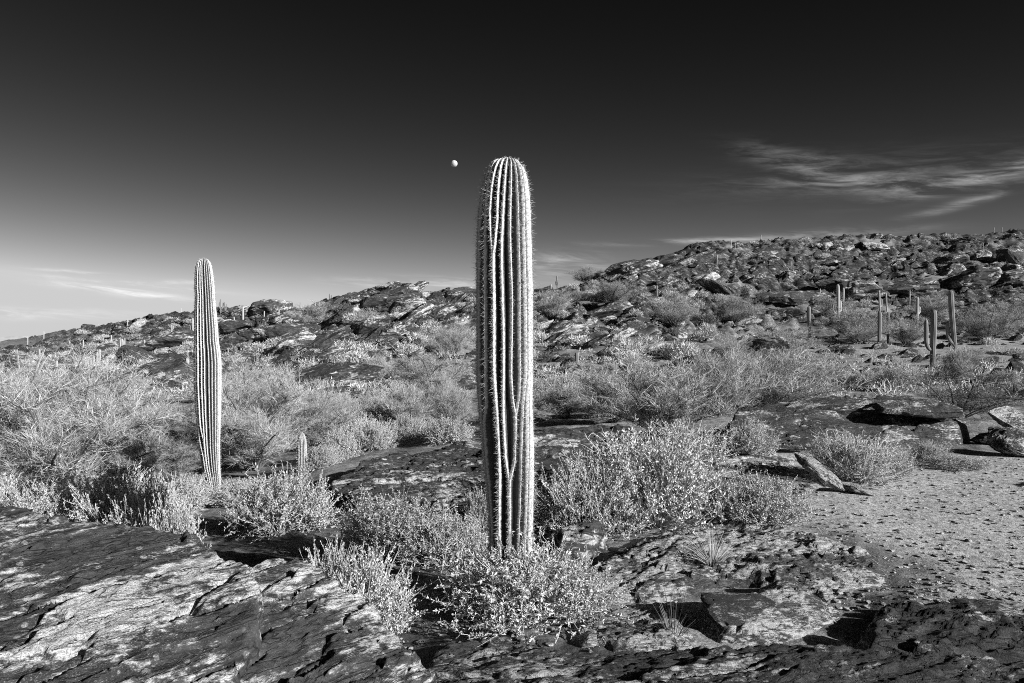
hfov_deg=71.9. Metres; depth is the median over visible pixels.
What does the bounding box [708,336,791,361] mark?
slab boulder
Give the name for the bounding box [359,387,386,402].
brittlebush shrub
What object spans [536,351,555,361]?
desert shrub
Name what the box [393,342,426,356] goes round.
desert shrub
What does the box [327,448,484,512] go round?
rock ledge
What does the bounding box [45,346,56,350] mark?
boulder
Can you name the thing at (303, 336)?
slab boulder
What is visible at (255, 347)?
desert shrub
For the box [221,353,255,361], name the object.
slab boulder
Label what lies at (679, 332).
boulder
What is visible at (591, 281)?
desert shrub
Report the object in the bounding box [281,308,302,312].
slab boulder
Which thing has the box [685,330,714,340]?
desert shrub
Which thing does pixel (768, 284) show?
slab boulder
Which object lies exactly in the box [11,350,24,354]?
desert shrub
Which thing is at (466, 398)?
brittlebush shrub
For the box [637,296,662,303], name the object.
slab boulder
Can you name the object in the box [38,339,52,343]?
boulder
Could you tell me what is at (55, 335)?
desert shrub
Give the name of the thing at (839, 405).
slab boulder
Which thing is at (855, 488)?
boulder
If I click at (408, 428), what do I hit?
brittlebush shrub
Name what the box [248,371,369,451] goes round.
palo verde tree
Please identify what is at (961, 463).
brittlebush shrub
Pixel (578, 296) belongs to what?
desert shrub
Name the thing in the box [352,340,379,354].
desert shrub
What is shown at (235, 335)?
slab boulder
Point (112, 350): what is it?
desert shrub
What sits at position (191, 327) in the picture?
saguaro cactus
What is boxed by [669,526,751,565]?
bunch grass
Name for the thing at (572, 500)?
brittlebush shrub
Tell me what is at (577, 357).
saguaro cactus
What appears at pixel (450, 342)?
palo verde tree
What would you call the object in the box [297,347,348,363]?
slab boulder
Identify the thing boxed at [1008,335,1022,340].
boulder
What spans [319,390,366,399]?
slab boulder
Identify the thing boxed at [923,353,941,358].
boulder
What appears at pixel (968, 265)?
slab boulder
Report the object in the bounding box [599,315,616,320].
slab boulder
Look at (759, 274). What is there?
slab boulder
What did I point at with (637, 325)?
boulder
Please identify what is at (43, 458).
palo verde tree
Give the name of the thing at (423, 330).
desert shrub
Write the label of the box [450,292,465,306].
slab boulder
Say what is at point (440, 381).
creosote shrub
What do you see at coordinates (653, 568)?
slab boulder
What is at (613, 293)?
palo verde tree
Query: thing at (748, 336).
slab boulder
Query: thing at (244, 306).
boulder
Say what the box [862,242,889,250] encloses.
slab boulder
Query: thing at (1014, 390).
palo verde tree
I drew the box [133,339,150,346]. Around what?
slab boulder
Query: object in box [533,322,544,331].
desert shrub
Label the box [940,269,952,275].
boulder
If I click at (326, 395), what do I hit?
brittlebush shrub
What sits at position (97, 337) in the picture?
desert shrub
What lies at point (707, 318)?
desert shrub
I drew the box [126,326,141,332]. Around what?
desert shrub
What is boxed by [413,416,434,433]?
brittlebush shrub
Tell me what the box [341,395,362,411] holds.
brittlebush shrub
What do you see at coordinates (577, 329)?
slab boulder
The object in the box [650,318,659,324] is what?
boulder
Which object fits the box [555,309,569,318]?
desert shrub
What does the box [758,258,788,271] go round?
slab boulder
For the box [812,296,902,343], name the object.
palo verde tree
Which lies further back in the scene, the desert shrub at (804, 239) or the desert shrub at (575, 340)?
the desert shrub at (804, 239)
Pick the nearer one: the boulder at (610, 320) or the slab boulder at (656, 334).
the slab boulder at (656, 334)
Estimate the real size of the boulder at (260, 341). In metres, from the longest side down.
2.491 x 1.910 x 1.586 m
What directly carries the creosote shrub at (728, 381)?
on the ground at (250, 552)
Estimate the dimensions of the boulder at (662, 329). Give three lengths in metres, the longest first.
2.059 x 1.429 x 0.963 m
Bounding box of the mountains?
[0,336,28,340]
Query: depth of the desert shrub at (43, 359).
103.34 m
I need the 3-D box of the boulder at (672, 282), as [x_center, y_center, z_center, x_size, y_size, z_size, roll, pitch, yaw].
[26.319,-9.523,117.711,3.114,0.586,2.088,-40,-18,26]
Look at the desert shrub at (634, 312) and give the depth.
92.50 m
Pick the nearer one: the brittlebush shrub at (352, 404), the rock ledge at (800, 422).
the rock ledge at (800, 422)
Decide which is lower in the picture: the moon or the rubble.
the rubble
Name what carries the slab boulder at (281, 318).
on the ground at (250, 552)
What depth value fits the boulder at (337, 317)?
86.62 m
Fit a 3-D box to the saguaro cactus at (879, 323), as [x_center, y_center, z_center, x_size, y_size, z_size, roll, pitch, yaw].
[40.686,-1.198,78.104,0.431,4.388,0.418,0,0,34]
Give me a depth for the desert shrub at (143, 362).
57.90 m
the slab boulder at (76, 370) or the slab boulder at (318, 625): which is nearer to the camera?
the slab boulder at (318, 625)
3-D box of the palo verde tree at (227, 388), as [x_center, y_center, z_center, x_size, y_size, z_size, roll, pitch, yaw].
[-7.063,1.337,17.062,3.689,2.458,3.739,0,0,16]
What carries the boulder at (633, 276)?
on the ground at (250, 552)
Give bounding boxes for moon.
[451,160,456,166]
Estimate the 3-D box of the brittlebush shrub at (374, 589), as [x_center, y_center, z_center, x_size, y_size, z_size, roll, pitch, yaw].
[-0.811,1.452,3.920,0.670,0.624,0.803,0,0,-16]
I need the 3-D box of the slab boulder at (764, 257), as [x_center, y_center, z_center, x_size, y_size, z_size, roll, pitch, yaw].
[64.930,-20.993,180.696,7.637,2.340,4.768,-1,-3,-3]
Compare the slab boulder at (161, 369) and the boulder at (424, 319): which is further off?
the boulder at (424, 319)
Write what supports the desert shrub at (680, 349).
on the ground at (250, 552)
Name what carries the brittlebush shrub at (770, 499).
on the ground at (250, 552)
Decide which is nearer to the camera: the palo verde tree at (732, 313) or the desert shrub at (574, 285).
the palo verde tree at (732, 313)
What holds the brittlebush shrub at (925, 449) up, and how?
on the ground at (250, 552)
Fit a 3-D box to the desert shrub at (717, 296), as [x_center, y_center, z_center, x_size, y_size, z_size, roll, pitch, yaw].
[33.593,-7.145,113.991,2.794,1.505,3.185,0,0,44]
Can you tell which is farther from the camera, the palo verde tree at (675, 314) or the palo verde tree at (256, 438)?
the palo verde tree at (675, 314)
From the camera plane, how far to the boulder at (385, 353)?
47.81 m
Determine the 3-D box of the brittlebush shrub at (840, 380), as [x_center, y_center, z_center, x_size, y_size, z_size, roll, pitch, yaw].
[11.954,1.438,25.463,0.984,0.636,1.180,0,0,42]
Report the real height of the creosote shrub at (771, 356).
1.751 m
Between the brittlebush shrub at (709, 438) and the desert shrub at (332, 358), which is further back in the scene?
the desert shrub at (332, 358)
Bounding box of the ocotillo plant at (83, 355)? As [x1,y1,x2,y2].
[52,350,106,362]
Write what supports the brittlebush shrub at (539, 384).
on the ground at (250, 552)
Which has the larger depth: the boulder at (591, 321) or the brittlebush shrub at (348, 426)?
the boulder at (591, 321)
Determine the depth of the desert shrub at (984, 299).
138.55 m
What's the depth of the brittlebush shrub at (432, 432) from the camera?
13.87 m
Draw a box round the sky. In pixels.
[0,0,1023,336]
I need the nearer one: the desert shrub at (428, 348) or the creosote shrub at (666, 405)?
the creosote shrub at (666, 405)
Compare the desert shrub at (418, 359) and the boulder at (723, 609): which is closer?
the boulder at (723, 609)
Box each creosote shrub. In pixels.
[230,374,262,401]
[332,356,355,364]
[362,353,395,377]
[371,378,440,420]
[415,381,472,422]
[424,372,453,397]
[532,381,594,418]
[568,363,667,422]
[576,351,761,435]
[617,353,644,374]
[678,346,791,414]
[681,350,725,382]
[705,344,892,406]
[739,341,859,393]
[932,346,985,381]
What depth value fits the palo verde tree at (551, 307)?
96.60 m
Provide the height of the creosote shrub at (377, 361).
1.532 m
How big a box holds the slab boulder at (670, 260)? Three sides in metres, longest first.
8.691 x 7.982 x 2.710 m
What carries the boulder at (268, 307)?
on the ground at (250, 552)
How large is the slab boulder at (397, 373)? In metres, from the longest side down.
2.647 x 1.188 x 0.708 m
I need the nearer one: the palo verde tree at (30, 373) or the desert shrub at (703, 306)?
the palo verde tree at (30, 373)
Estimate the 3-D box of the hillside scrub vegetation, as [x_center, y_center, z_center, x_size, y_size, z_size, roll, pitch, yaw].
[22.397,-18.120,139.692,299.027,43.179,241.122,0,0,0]
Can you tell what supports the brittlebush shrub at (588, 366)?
on the ground at (250, 552)
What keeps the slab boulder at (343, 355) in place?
on the ground at (250, 552)
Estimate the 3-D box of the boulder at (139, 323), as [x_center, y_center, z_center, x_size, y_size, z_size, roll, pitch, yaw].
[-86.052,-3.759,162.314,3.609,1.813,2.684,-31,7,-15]
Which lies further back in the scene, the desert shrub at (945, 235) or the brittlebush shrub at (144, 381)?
the desert shrub at (945, 235)
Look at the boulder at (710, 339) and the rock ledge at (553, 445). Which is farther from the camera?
the boulder at (710, 339)
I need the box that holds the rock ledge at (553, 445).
[533,424,657,479]
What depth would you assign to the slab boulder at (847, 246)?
213.79 m
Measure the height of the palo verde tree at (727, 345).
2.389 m
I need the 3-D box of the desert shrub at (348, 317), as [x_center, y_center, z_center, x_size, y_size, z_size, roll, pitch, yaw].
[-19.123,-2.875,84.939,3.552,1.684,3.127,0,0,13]
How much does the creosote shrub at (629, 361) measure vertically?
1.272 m
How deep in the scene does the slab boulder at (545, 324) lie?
88.50 m
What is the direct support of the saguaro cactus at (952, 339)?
on the ground at (250, 552)
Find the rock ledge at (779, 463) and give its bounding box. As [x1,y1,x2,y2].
[713,450,794,477]
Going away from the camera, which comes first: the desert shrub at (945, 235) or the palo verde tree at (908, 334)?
the palo verde tree at (908, 334)
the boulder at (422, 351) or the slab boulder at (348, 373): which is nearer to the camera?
the slab boulder at (348, 373)
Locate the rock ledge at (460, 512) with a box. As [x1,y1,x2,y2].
[421,509,467,528]
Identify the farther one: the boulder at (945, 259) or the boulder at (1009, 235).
the boulder at (1009, 235)
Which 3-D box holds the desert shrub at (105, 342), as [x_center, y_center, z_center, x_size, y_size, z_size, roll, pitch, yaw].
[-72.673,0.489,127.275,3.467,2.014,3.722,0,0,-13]
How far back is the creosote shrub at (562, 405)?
16.84 m
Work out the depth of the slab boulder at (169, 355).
68.10 m
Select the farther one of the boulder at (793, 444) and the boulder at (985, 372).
the boulder at (985, 372)
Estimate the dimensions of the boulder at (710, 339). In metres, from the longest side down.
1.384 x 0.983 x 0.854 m
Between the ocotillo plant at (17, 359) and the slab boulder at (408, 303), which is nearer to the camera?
the ocotillo plant at (17, 359)
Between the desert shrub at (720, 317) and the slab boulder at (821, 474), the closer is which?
the slab boulder at (821, 474)
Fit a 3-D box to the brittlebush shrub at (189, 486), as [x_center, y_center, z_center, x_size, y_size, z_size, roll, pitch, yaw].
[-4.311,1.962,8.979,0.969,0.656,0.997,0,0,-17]
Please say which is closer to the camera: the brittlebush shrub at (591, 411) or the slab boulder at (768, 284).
the brittlebush shrub at (591, 411)
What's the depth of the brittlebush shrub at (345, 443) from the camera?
12.51 m
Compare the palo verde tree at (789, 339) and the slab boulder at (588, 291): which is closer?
the palo verde tree at (789, 339)
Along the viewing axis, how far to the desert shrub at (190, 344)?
90.83 m
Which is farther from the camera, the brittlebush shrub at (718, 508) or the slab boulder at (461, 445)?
the slab boulder at (461, 445)
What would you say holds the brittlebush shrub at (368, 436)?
on the ground at (250, 552)
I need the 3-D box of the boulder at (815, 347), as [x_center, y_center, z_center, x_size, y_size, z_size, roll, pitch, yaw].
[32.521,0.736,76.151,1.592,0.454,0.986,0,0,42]
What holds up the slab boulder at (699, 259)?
on the ground at (250, 552)
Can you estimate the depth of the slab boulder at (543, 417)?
16.55 m
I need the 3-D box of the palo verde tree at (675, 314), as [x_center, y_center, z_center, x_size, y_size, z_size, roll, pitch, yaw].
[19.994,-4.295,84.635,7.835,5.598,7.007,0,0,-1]
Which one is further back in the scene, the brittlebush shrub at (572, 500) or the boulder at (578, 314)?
the boulder at (578, 314)
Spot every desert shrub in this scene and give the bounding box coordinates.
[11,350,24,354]
[21,359,37,365]
[26,355,47,361]
[34,361,53,369]
[47,351,69,361]
[50,333,62,337]
[75,329,87,333]
[84,342,100,348]
[91,361,119,371]
[93,334,110,340]
[100,339,117,345]
[104,345,118,353]
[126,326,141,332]
[129,333,141,339]
[136,358,157,364]
[158,330,169,336]
[170,346,184,350]
[180,340,193,348]
[223,355,242,361]
[239,342,270,352]
[265,336,283,345]
[299,361,316,369]
[327,352,343,362]
[331,348,373,362]
[332,337,361,351]
[334,300,352,312]
[340,312,359,323]
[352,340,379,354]
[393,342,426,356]
[402,331,429,342]
[404,353,422,361]
[418,325,439,333]
[419,342,439,351]
[425,319,438,325]
[464,297,475,304]
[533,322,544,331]
[533,329,548,340]
[533,347,542,357]
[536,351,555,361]
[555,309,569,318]
[561,334,591,346]
[567,283,579,288]
[568,291,581,298]
[587,280,599,285]
[607,348,646,362]
[612,334,646,354]
[626,307,642,315]
[634,334,663,346]
[650,342,676,355]
[663,339,702,358]
[666,289,679,297]
[675,284,690,290]
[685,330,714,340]
[688,300,708,311]
[694,289,709,296]
[695,312,720,323]
[697,322,718,333]
[711,293,726,300]
[713,311,728,320]
[737,286,749,291]
[761,240,771,244]
[801,237,811,241]
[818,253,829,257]
[859,298,871,306]
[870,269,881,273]
[886,250,896,254]
[916,252,925,257]
[925,244,938,248]
[940,233,951,237]
[977,336,999,344]
[978,295,989,301]
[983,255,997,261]
[989,287,1001,292]
[1001,347,1023,354]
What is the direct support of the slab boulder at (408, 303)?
on the ground at (250, 552)
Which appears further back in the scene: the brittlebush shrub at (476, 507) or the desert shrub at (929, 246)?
the desert shrub at (929, 246)
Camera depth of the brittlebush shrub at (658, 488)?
6.01 m
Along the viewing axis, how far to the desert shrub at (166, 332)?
130.08 m
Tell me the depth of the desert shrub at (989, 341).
87.26 m
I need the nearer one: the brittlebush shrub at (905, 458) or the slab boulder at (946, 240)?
the brittlebush shrub at (905, 458)
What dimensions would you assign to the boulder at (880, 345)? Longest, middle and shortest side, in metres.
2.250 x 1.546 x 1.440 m
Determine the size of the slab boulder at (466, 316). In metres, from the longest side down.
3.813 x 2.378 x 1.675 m
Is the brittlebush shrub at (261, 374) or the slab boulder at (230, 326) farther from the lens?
the slab boulder at (230, 326)
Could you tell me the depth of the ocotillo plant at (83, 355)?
68.03 m
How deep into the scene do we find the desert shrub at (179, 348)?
89.62 m
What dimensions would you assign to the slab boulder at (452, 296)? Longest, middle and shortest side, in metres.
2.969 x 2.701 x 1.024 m
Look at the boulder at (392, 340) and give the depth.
58.84 m
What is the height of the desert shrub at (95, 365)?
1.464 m
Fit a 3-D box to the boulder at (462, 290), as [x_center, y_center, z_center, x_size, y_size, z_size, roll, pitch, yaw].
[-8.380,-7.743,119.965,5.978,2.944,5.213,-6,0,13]
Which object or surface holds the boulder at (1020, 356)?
on the ground at (250, 552)
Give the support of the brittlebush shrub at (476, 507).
on the ground at (250, 552)
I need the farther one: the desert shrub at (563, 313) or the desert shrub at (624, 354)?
the desert shrub at (563, 313)
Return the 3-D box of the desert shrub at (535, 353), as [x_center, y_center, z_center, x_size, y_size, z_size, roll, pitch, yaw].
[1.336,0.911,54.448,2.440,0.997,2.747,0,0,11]
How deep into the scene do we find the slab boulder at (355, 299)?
93.12 m
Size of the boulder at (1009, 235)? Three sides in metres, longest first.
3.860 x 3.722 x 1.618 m
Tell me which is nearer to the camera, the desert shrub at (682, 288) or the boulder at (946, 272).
the desert shrub at (682, 288)
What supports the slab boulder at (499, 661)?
on the ground at (250, 552)
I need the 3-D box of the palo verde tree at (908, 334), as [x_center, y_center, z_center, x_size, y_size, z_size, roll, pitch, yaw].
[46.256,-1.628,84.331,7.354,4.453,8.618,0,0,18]
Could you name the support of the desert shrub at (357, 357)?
on the ground at (250, 552)
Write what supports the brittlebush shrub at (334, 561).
on the ground at (250, 552)
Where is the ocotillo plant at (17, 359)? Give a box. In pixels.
[14,348,51,383]
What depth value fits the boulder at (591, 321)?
89.56 m
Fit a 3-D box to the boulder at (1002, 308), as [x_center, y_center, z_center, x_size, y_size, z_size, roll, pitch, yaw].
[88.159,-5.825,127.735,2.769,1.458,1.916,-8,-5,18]
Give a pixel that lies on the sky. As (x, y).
(304, 150)
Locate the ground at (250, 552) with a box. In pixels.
[0,228,1023,664]
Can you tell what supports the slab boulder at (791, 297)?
on the ground at (250, 552)
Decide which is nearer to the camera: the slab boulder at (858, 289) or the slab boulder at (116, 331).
the slab boulder at (858, 289)
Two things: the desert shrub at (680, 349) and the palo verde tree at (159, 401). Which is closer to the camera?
the palo verde tree at (159, 401)
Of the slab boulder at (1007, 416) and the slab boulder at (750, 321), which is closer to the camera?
the slab boulder at (1007, 416)
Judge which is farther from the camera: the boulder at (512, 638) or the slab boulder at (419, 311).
the slab boulder at (419, 311)
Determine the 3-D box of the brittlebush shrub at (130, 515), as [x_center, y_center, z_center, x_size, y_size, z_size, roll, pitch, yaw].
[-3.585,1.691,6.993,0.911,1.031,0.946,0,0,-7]
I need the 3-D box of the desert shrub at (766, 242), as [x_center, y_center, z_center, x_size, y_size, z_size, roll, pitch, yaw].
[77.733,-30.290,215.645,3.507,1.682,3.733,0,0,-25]
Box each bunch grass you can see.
[653,589,698,636]
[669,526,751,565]
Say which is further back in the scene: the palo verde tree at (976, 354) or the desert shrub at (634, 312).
the desert shrub at (634, 312)
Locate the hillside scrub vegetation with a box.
[0,234,1023,399]
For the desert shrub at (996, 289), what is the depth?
152.08 m
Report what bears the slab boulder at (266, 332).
on the ground at (250, 552)
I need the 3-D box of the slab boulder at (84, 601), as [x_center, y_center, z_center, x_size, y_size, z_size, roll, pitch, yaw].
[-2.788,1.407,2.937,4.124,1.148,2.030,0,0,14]
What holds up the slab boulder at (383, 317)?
on the ground at (250, 552)
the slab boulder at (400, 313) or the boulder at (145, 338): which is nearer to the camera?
the slab boulder at (400, 313)
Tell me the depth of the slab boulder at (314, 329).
77.19 m
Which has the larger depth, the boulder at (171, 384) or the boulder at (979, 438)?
the boulder at (171, 384)
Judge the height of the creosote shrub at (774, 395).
1.733 m
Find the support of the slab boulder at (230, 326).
on the ground at (250, 552)
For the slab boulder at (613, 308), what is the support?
on the ground at (250, 552)
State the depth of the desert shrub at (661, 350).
50.71 m
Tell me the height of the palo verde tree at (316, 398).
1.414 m
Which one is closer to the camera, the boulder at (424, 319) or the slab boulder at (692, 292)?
the boulder at (424, 319)
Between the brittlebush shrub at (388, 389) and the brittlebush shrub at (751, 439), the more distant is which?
the brittlebush shrub at (388, 389)
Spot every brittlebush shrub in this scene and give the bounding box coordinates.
[0,467,97,521]
[0,469,51,505]
[47,458,165,524]
[102,461,201,531]
[124,376,150,389]
[131,475,211,547]
[136,469,215,514]
[142,390,170,403]
[207,474,269,508]
[218,451,342,543]
[257,367,283,379]
[299,386,349,411]
[299,536,373,592]
[303,375,333,391]
[304,442,343,469]
[305,402,375,444]
[318,541,427,639]
[320,422,364,461]
[333,482,457,566]
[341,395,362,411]
[346,417,407,451]
[351,402,394,429]
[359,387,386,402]
[359,395,388,410]
[378,378,416,399]
[385,504,488,573]
[386,419,403,434]
[391,412,428,441]
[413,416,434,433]
[414,526,633,646]
[421,410,474,445]
[423,420,457,441]
[444,386,474,403]
[455,408,474,419]
[460,484,487,535]
[509,542,635,628]
[533,378,557,397]
[533,450,649,540]
[533,466,581,525]
[543,372,580,395]
[556,424,715,501]
[565,361,585,371]
[575,413,736,540]
[579,402,605,417]
[582,362,598,371]
[601,362,619,370]
[628,417,740,463]
[642,463,765,527]
[671,407,693,421]
[713,466,826,528]
[722,418,786,457]
[792,426,921,489]
[831,373,849,386]
[840,368,881,387]
[868,362,938,391]
[873,444,918,475]
[907,439,952,461]
[915,453,998,472]
[987,369,1022,386]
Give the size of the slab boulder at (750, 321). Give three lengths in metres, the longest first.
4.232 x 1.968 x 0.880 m
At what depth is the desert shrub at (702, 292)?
113.85 m
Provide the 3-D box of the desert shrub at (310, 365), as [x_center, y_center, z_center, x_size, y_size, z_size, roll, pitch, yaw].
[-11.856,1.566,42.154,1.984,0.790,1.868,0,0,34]
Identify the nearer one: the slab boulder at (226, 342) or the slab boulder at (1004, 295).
the slab boulder at (226, 342)
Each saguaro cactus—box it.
[120,338,124,346]
[190,318,193,329]
[192,257,222,493]
[296,432,307,476]
[471,156,539,606]
[575,353,578,362]
[807,306,811,340]
[832,284,841,323]
[877,311,881,341]
[878,291,881,310]
[886,312,889,342]
[916,297,920,325]
[924,310,936,364]
[946,290,956,348]
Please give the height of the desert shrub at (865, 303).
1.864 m
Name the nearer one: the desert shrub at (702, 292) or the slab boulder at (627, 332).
the slab boulder at (627, 332)
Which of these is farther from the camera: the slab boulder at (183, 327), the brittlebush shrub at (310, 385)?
the slab boulder at (183, 327)
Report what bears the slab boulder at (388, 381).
on the ground at (250, 552)
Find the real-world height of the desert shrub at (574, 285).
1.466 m
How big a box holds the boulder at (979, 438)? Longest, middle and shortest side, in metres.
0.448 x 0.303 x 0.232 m
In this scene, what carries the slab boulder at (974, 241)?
on the ground at (250, 552)
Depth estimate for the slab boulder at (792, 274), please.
159.75 m
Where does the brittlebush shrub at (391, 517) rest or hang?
on the ground at (250, 552)
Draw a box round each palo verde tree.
[0,334,191,502]
[0,352,118,468]
[0,359,74,475]
[3,354,193,443]
[46,366,194,480]
[99,424,233,481]
[146,349,325,471]
[159,349,297,442]
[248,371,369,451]
[283,299,338,323]
[296,383,370,420]
[354,305,389,323]
[375,346,475,395]
[417,318,475,355]
[533,283,573,319]
[565,266,604,283]
[575,275,643,303]
[646,288,706,326]
[702,330,768,366]
[706,288,765,322]
[724,318,824,360]
[812,292,860,319]
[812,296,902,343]
[869,310,929,344]
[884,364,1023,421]
[893,290,966,319]
[929,300,1023,339]
[933,347,997,366]
[959,369,1023,399]
[981,295,1023,328]
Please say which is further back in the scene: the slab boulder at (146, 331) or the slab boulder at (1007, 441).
the slab boulder at (146, 331)
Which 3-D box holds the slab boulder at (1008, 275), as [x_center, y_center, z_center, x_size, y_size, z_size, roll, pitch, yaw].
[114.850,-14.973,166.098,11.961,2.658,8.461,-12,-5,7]
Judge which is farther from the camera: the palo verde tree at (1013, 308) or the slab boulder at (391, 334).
the palo verde tree at (1013, 308)
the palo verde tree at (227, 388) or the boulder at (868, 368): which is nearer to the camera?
the palo verde tree at (227, 388)
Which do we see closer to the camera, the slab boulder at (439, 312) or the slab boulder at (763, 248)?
the slab boulder at (439, 312)
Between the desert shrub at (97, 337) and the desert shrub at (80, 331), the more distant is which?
the desert shrub at (80, 331)
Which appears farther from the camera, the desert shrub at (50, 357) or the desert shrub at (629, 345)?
the desert shrub at (50, 357)
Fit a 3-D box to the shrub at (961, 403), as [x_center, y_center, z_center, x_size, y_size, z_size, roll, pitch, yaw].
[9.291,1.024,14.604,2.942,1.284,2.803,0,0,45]
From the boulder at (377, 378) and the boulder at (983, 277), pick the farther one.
the boulder at (983, 277)
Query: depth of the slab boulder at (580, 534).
5.26 m
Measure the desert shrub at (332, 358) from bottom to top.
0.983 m
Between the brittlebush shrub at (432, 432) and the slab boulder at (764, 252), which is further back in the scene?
the slab boulder at (764, 252)
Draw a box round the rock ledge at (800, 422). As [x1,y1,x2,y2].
[716,394,970,450]
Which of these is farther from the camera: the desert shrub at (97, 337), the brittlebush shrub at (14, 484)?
the desert shrub at (97, 337)
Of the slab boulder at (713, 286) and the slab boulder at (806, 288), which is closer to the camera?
the slab boulder at (713, 286)
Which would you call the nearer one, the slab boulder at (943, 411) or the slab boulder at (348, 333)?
the slab boulder at (943, 411)
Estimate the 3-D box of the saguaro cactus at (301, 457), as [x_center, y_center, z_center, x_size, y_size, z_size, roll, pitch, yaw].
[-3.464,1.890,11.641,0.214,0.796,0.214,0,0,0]
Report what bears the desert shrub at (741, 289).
on the ground at (250, 552)
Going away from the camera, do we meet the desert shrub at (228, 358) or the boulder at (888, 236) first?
the desert shrub at (228, 358)
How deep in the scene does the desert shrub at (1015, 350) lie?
73.08 m
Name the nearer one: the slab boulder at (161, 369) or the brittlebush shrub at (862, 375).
the brittlebush shrub at (862, 375)
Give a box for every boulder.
[0,504,263,682]
[2,355,30,362]
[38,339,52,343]
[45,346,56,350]
[57,345,74,352]
[58,350,101,360]
[58,365,94,376]
[81,368,134,381]
[86,335,94,340]
[96,343,117,351]
[101,352,116,360]
[112,326,125,333]
[115,345,157,365]
[117,357,193,385]
[129,320,145,329]
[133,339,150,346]
[135,329,150,334]
[138,330,193,351]
[140,336,151,340]
[150,347,170,354]
[154,353,187,358]
[166,380,188,392]
[176,326,189,329]
[218,320,253,332]
[219,332,248,343]
[219,336,238,349]
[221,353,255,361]
[222,365,244,376]
[226,308,247,317]
[236,323,320,339]
[238,305,249,308]
[240,558,435,682]
[246,299,292,316]
[251,340,268,344]
[258,356,271,361]
[263,339,317,353]
[264,332,299,345]
[271,331,315,354]
[274,311,303,323]
[279,362,383,387]
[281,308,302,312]
[292,330,343,355]
[292,343,331,351]
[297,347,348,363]
[298,326,320,333]
[305,386,353,395]
[314,326,355,342]
[317,301,332,311]
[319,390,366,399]
[321,315,336,328]
[323,295,345,311]
[328,304,360,323]
[331,350,356,362]
[340,293,368,305]
[341,288,379,305]
[344,292,357,297]
[349,317,389,338]
[352,311,389,329]
[354,324,386,334]
[354,326,380,345]
[358,294,390,312]
[359,350,391,362]
[367,281,401,290]
[372,283,422,307]
[374,377,384,380]
[375,331,404,341]
[375,336,399,345]
[384,378,409,385]
[385,320,419,335]
[385,369,421,377]
[388,298,430,313]
[390,308,413,317]
[391,303,435,324]
[391,345,424,351]
[409,349,424,356]
[415,281,428,291]
[416,316,433,321]
[420,291,431,298]
[423,640,1023,682]
[430,303,456,319]
[439,324,452,331]
[439,441,478,450]
[442,318,468,326]
[442,363,463,369]
[445,287,475,296]
[445,293,459,298]
[445,362,475,369]
[446,313,471,327]
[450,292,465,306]
[452,375,476,390]
[456,303,474,313]
[461,293,472,301]
[478,623,535,647]
[533,319,553,329]
[534,320,573,336]
[536,414,551,420]
[543,330,565,343]
[550,520,609,563]
[560,324,589,339]
[569,602,692,652]
[572,310,585,318]
[575,333,610,349]
[579,289,595,294]
[584,300,632,319]
[584,317,596,324]
[593,522,887,604]
[598,356,612,359]
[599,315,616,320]
[601,318,616,322]
[605,258,662,280]
[606,327,636,339]
[618,320,645,330]
[626,273,637,282]
[635,354,649,362]
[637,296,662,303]
[639,343,669,351]
[640,331,661,341]
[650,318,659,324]
[653,253,683,267]
[658,326,669,331]
[664,279,677,286]
[670,328,687,337]
[672,251,715,267]
[672,319,684,326]
[680,290,696,300]
[685,276,701,283]
[697,277,735,296]
[699,580,841,644]
[700,592,778,626]
[703,337,713,342]
[704,272,720,279]
[706,519,729,523]
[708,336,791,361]
[732,333,758,340]
[739,268,767,282]
[742,284,751,289]
[742,318,762,324]
[751,254,779,259]
[753,245,776,253]
[755,291,821,304]
[756,251,771,254]
[757,279,778,290]
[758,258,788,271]
[768,250,778,254]
[775,437,823,451]
[778,270,795,278]
[780,241,802,248]
[785,397,875,413]
[792,483,817,497]
[794,452,846,491]
[795,286,818,290]
[804,346,820,349]
[808,289,832,301]
[810,242,822,247]
[812,255,850,264]
[815,279,889,301]
[821,242,832,250]
[824,272,847,279]
[828,265,857,278]
[829,241,854,251]
[830,345,855,352]
[842,482,878,495]
[843,260,864,270]
[856,594,1023,663]
[859,367,870,372]
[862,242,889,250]
[863,398,880,406]
[866,267,878,270]
[869,233,882,238]
[870,341,888,349]
[871,400,962,420]
[882,281,939,294]
[883,234,891,238]
[889,257,905,263]
[903,236,911,242]
[903,343,916,347]
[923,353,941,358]
[932,253,969,266]
[937,263,965,274]
[938,275,954,284]
[939,239,952,242]
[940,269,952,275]
[941,261,978,269]
[946,237,983,246]
[946,267,1002,288]
[947,242,970,251]
[969,432,988,444]
[970,250,991,259]
[978,370,990,374]
[984,262,998,266]
[986,426,1023,457]
[988,406,1023,428]
[990,289,1019,302]
[991,305,1007,311]
[995,248,1023,264]
[995,269,1023,283]
[1001,263,1022,270]
[1004,233,1015,237]
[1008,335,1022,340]
[1012,353,1023,360]
[1014,291,1023,299]
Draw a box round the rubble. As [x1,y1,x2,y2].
[0,233,1023,385]
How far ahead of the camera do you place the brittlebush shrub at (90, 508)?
7.24 m
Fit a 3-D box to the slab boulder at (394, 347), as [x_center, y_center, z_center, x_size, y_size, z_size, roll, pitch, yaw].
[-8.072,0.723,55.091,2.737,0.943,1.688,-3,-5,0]
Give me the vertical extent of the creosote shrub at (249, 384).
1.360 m
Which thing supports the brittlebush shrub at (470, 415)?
on the ground at (250, 552)
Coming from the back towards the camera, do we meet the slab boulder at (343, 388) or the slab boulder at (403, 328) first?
the slab boulder at (403, 328)
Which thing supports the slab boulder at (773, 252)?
on the ground at (250, 552)
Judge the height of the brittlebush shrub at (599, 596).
0.474 m

